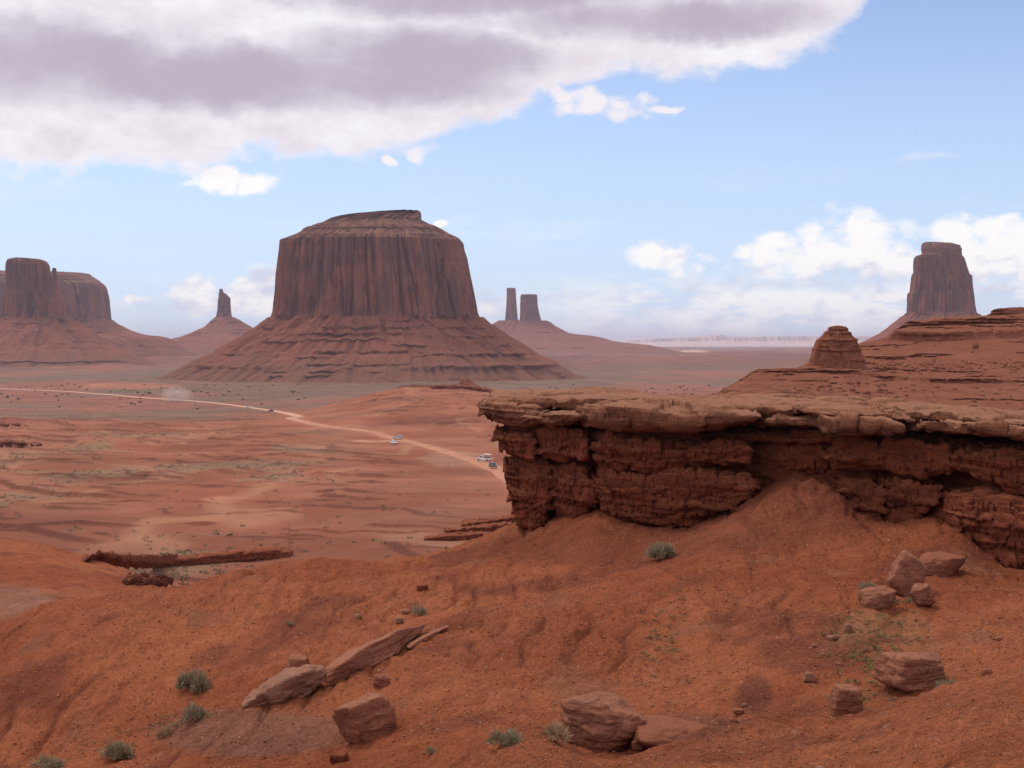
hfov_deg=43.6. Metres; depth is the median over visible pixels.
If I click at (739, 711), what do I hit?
stone
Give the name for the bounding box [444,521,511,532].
rock band
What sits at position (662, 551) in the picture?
desert bush
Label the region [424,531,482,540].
rock band
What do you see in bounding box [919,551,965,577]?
boulder
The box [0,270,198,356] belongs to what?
sandstone butte
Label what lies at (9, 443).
rock band
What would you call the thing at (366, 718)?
boulder
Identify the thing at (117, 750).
desert bush
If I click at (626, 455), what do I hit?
rock ledge
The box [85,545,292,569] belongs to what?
rock band
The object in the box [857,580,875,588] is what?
desert bush
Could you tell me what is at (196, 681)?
desert bush
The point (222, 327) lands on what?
rock spire
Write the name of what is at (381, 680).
boulder
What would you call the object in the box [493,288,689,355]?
rock spire
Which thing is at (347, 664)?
rock slab
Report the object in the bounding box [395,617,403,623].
stone
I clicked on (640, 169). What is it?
sky
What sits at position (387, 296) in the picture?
sandstone butte
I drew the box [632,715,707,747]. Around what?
boulder
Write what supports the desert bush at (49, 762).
on the ground
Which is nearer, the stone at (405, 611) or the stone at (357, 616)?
the stone at (357, 616)
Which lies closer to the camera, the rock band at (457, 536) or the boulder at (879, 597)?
the boulder at (879, 597)
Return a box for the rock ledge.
[476,386,1023,569]
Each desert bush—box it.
[26,754,65,767]
[98,740,134,759]
[154,726,174,737]
[174,666,212,692]
[181,700,209,721]
[286,618,293,625]
[410,604,426,615]
[424,746,436,753]
[486,727,523,747]
[538,718,573,741]
[643,541,677,558]
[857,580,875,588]
[903,597,912,601]
[934,677,955,687]
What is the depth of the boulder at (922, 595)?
43.23 m
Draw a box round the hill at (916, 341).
[717,307,1023,408]
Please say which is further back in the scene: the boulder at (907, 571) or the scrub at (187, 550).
the scrub at (187, 550)
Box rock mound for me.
[458,378,480,386]
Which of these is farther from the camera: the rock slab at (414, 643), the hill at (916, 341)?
the hill at (916, 341)
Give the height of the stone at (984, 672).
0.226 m
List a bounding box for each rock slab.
[324,623,425,685]
[405,625,448,648]
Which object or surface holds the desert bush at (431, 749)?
on the ground
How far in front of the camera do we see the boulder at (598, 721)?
19.40 m
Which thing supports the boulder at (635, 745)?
on the ground
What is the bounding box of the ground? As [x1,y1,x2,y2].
[0,346,1023,767]
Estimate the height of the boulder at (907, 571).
1.747 m
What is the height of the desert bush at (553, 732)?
0.271 m
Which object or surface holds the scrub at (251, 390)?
on the ground
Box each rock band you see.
[0,422,27,426]
[0,440,41,447]
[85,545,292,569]
[122,572,174,586]
[398,384,492,392]
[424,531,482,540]
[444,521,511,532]
[461,514,514,525]
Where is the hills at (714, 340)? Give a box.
[616,335,872,345]
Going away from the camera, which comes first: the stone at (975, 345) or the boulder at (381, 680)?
the boulder at (381, 680)
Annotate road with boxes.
[0,388,505,482]
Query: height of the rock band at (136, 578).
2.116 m
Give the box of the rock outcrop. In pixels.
[809,325,865,368]
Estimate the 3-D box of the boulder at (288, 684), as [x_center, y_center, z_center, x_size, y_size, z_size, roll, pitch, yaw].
[-7.559,10.129,42.755,2.786,1.616,2.219,0,2,0]
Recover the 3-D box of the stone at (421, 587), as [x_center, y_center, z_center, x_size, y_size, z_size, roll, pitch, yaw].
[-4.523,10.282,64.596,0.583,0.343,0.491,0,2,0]
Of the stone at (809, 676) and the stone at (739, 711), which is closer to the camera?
the stone at (739, 711)
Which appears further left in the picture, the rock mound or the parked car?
the rock mound
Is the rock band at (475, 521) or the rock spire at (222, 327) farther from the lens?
the rock spire at (222, 327)
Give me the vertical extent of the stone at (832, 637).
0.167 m
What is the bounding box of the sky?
[0,0,1023,342]
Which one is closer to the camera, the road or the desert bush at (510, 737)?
the desert bush at (510, 737)
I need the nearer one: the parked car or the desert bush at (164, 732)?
the desert bush at (164, 732)
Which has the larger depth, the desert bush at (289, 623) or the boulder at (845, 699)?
the desert bush at (289, 623)
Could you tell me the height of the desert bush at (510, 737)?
0.239 m
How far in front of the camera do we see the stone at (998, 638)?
37.62 m
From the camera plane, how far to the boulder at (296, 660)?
51.90 m
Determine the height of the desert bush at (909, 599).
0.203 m
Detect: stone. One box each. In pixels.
[329,750,347,763]
[353,613,361,618]
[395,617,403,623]
[401,609,410,613]
[417,584,427,590]
[733,708,743,714]
[804,671,815,682]
[827,635,839,639]
[844,624,852,632]
[972,343,978,347]
[980,668,992,675]
[992,636,1002,641]
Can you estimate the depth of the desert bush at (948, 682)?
30.73 m
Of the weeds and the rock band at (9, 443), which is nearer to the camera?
the weeds
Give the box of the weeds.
[58,567,929,766]
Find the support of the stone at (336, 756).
on the ground
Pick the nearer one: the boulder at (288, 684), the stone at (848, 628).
the stone at (848, 628)
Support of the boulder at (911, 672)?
on the ground
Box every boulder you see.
[242,664,325,707]
[286,654,309,667]
[332,693,396,744]
[373,674,389,687]
[557,691,646,751]
[631,741,643,749]
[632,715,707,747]
[829,684,862,716]
[857,585,896,609]
[874,651,946,692]
[886,549,927,596]
[910,583,936,606]
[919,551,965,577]
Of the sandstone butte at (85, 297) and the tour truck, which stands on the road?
the tour truck
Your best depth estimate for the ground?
58.04 m
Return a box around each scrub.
[0,374,740,411]
[0,391,505,585]
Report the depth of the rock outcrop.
254.87 m
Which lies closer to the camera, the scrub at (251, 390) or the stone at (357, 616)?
the stone at (357, 616)
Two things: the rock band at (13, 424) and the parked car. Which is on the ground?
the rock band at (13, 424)
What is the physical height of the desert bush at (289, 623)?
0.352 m
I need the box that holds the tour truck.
[476,454,491,460]
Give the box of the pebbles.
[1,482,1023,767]
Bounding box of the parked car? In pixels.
[489,462,496,467]
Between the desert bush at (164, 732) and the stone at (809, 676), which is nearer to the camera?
the stone at (809, 676)
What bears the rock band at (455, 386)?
on the ground
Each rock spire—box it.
[171,289,252,355]
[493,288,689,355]
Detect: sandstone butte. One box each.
[0,257,158,366]
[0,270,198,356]
[153,209,587,382]
[858,242,981,343]
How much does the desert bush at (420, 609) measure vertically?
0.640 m

